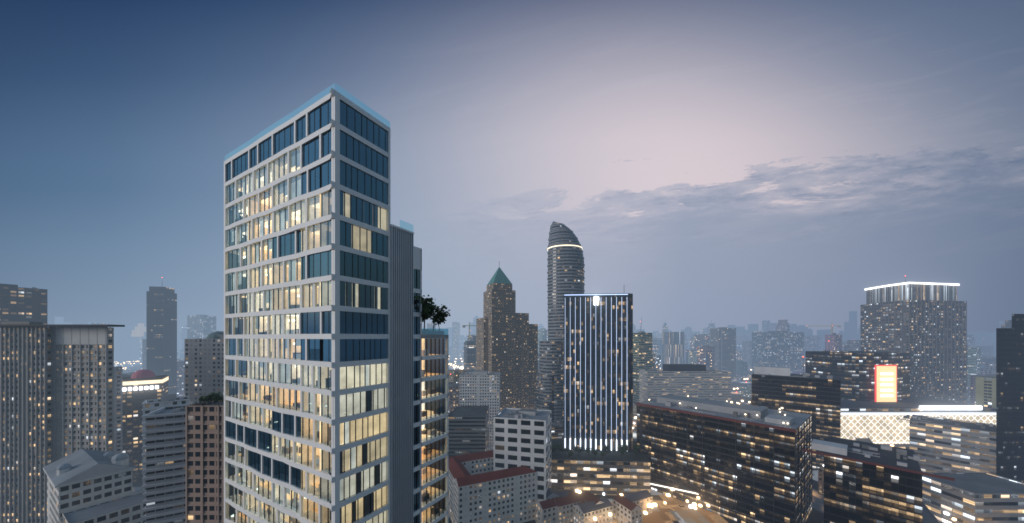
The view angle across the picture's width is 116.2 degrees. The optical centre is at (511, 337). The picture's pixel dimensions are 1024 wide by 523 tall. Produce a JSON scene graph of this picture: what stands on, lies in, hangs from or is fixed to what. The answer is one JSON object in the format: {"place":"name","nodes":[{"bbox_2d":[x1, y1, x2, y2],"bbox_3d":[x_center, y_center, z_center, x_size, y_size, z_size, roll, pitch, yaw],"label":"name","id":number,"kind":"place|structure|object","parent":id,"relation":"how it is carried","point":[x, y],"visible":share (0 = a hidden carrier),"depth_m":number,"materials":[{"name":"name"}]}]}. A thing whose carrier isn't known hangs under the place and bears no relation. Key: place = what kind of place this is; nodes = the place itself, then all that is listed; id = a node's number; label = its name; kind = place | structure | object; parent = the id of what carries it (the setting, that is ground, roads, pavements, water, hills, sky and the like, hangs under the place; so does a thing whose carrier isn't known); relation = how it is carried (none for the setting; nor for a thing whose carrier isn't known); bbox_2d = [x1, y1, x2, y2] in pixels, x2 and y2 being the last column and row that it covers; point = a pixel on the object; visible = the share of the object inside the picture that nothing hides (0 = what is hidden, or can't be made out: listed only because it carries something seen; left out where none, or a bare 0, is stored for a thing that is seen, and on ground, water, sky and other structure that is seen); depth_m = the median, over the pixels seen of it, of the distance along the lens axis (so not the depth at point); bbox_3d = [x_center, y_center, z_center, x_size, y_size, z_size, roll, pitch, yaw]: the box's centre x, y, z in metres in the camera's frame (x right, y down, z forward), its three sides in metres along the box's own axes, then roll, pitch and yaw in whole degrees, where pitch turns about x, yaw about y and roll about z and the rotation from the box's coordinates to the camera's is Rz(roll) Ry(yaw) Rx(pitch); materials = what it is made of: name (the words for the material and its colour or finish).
{"place":"outdoors","nodes":[
{"label":"outdoors","id":0,"kind":"place"},
{"bbox_2d":[114,326,130,362],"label":"tower","id":1,"kind":"structure","parent":0,"point":[122,344],"depth_m":1515.79,"materials":[{"name":"blue glass"}]},
{"bbox_2d":[114,358,823,519],"bbox_3d":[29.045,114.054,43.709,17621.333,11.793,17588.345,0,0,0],"label":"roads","id":2,"kind":"structure","parent":0,"point":[817,500],"depth_m":688.98,"materials":[{"name":"grey asphalt"}]},
{"bbox_2d":[575,442,955,522],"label":"street","id":3,"kind":"structure","parent":2,"relation":"on","point":[667,508],"depth_m":216.40,"materials":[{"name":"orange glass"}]},
{"bbox_2d":[0,0,1023,338],"label":"sky","id":4,"kind":"structure","parent":0,"point":[742,163],"materials":[{"name":"blue"}]},
{"bbox_2d":[114,358,969,522],"bbox_3d":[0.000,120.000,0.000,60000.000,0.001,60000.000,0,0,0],"label":"ground","id":5,"kind":"structure","parent":0,"point":[816,514],"depth_m":257.70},
{"bbox_2d":[0,284,46,323],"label":"building","id":6,"kind":"structure","parent":5,"relation":"on","point":[19,304],"depth_m":309.23,"materials":[{"name":"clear glass"}]},
{"bbox_2d":[0,322,124,522],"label":"high-rise building","id":7,"kind":"structure","parent":5,"relation":"on","point":[56,392],"depth_m":165.00,"materials":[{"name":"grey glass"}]},
{"bbox_2d":[43,449,145,522],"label":"building","id":8,"kind":"structure","parent":5,"relation":"on","point":[88,486],"depth_m":139.10,"materials":[{"name":"grey concrete"}]},
{"bbox_2d":[114,366,122,452],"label":"building","id":9,"kind":"structure","parent":5,"relation":"on","point":[118,409],"depth_m":236.39,"materials":[{"name":"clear glass"}]},
{"bbox_2d":[131,323,145,360],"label":"building","id":10,"kind":"structure","parent":5,"relation":"on","point":[138,331],"depth_m":1600.00,"materials":[{"name":"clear glass"}]},
{"bbox_2d":[123,369,168,481],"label":"building","id":11,"kind":"structure","parent":5,"relation":"on","point":[140,387],"depth_m":265.32,"materials":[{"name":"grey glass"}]},
{"bbox_2d":[146,277,176,396],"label":"skyscraper","id":12,"kind":"structure","parent":5,"relation":"on","point":[161,330],"depth_m":510.08,"materials":[{"name":"grey glass"}]},
{"bbox_2d":[142,405,186,522],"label":"building","id":13,"kind":"structure","parent":5,"relation":"on","point":[164,469],"depth_m":125.87,"materials":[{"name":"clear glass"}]},
{"bbox_2d":[141,394,188,489],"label":"building","id":14,"kind":"structure","parent":5,"relation":"on","point":[167,400],"depth_m":155.53,"materials":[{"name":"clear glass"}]},
{"bbox_2d":[187,315,215,338],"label":"building","id":15,"kind":"structure","parent":5,"relation":"on","point":[202,326],"depth_m":900.00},
{"bbox_2d":[185,391,223,522],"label":"building","id":16,"kind":"structure","parent":5,"relation":"on","point":[204,461],"depth_m":106.00,"materials":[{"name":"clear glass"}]},
{"bbox_2d":[185,332,223,404],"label":"building","id":17,"kind":"structure","parent":5,"relation":"on","point":[204,366],"depth_m":215.00,"materials":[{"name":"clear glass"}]},
{"bbox_2d":[224,83,450,522],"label":"tower frame","id":18,"kind":"object","parent":5,"relation":"on","point":[417,423],"visible":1,"depth_m":49.72,"materials":[{"name":"white concrete"}]},
{"bbox_2d":[224,88,387,522],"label":"glass facade","id":19,"kind":"object","parent":18,"relation":"attached to","point":[279,309],"visible":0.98,"depth_m":44.97,"materials":[{"name":"blue glass"}]},
{"bbox_2d":[452,322,459,359],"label":"tower","id":20,"kind":"structure","parent":5,"relation":"on","point":[456,340],"depth_m":1700.00,"materials":[{"name":"blue glass"}]},
{"bbox_2d":[449,406,488,456],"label":"building","id":21,"kind":"structure","parent":5,"relation":"on","point":[468,429],"depth_m":250.00,"materials":[{"name":"grey concrete"}]},
{"bbox_2d":[459,371,500,450],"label":"building","id":22,"kind":"structure","parent":5,"relation":"on","point":[479,388],"depth_m":330.00,"materials":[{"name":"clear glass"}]},
{"bbox_2d":[449,450,537,522],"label":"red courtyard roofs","id":23,"kind":"structure","parent":5,"relation":"on","point":[481,490],"depth_m":202.00,"materials":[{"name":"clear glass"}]},
{"bbox_2d":[476,267,537,410],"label":"skyscraper","id":24,"kind":"structure","parent":5,"relation":"on","point":[506,341],"depth_m":391.01,"materials":[{"name":"brown glass"}]},
{"bbox_2d":[493,408,550,501],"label":"white box building","id":25,"kind":"structure","parent":5,"relation":"on","point":[521,437],"depth_m":214.22,"materials":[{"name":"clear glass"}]},
{"bbox_2d":[55,311,1011,495],"bbox_3d":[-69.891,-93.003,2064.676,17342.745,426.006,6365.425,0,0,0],"label":"buildings","id":26,"kind":"structure","parent":5,"relation":"on","point":[981,365],"depth_m":730.51,"materials":[{"name":"grey glass"}]},
{"bbox_2d":[535,221,584,421],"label":"skyscraper","id":27,"kind":"structure","parent":5,"relation":"on","point":[565,266],"depth_m":349.55,"materials":[{"name":"grey glass"}]},
{"bbox_2d":[536,488,652,522],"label":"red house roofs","id":28,"kind":"structure","parent":5,"relation":"on","point":[567,506],"depth_m":204.57,"materials":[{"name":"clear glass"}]},
{"bbox_2d":[551,293,649,494],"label":"building","id":29,"kind":"structure","parent":5,"relation":"on","point":[595,449],"depth_m":261.73,"materials":[{"name":"blue glass"}]},
{"bbox_2d":[462,322,840,340],"bbox_3d":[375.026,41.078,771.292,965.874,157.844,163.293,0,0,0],"label":"tower cranes","id":30,"kind":"object","parent":5,"relation":"on","point":[473,338],"visible":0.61,"depth_m":699.00,"materials":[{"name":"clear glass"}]},
{"bbox_2d":[662,332,683,368],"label":"distant tower","id":31,"kind":"structure","parent":5,"relation":"on","point":[672,347],"depth_m":1000.00,"materials":[{"name":"glass"}]},
{"bbox_2d":[639,364,731,402],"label":"building","id":32,"kind":"structure","parent":5,"relation":"on","point":[701,381],"depth_m":425.00,"materials":[{"name":"grey glass"}]},
{"bbox_2d":[710,327,735,381],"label":"building","id":33,"kind":"structure","parent":5,"relation":"on","point":[723,341],"depth_m":850.00,"materials":[{"name":"grey concrete"}]},
{"bbox_2d":[636,394,811,522],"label":"office building","id":34,"kind":"structure","parent":5,"relation":"on","point":[743,463],"depth_m":213.60,"materials":[{"name":"black glass"}]},
{"bbox_2d":[742,341,751,370],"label":"tower","id":35,"kind":"structure","parent":5,"relation":"on","point":[747,351],"depth_m":1108.56,"materials":[{"name":"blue glass"}]},
{"bbox_2d":[752,331,803,371],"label":"building","id":36,"kind":"structure","parent":5,"relation":"on","point":[779,348],"depth_m":950.00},
{"bbox_2d":[752,356,840,468],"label":"dark office","id":37,"kind":"structure","parent":5,"relation":"on","point":[817,398],"depth_m":294.75,"materials":[{"name":"black glass"}]},
{"bbox_2d":[805,351,909,401],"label":"office building","id":38,"kind":"structure","parent":5,"relation":"on","point":[876,376],"depth_m":376.78,"materials":[{"name":"black glass"}]},
{"bbox_2d":[802,436,954,522],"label":"building","id":39,"kind":"structure","parent":5,"relation":"on","point":[865,482],"depth_m":164.65,"materials":[{"name":"grey glass"}]},
{"bbox_2d":[855,437,939,522],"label":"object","id":40,"kind":"object","parent":5,"relation":"on","point":[928,516],"visible":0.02,"depth_m":190.39,"materials":[{"name":"grey concrete"}]},
{"bbox_2d":[860,280,966,403],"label":"high-rise building","id":41,"kind":"structure","parent":5,"relation":"on","point":[924,325],"depth_m":430.96,"materials":[{"name":"grey glass"}]},
{"bbox_2d":[841,396,995,448],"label":"shopping mall","id":42,"kind":"structure","parent":5,"relation":"on","point":[873,421],"depth_m":334.50,"materials":[{"name":"white glass"}]},
{"bbox_2d":[897,414,995,474],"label":"building","id":43,"kind":"structure","parent":5,"relation":"on","point":[944,445],"depth_m":253.50,"materials":[{"name":"clear glass"}]},
{"bbox_2d":[922,472,1023,522],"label":"office building","id":44,"kind":"structure","parent":5,"relation":"on","point":[975,497],"depth_m":198.32,"materials":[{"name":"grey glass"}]},
{"bbox_2d":[996,314,1023,482],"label":"dark tower","id":45,"kind":"structure","parent":5,"relation":"on","point":[1009,403],"depth_m":232.80,"materials":[{"name":"black glass"}]},
{"bbox_2d":[804,336,816,365],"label":"tower","id":46,"kind":"structure","parent":0,"point":[810,343],"depth_m":1300.00,"materials":[{"name":"blue glass"}]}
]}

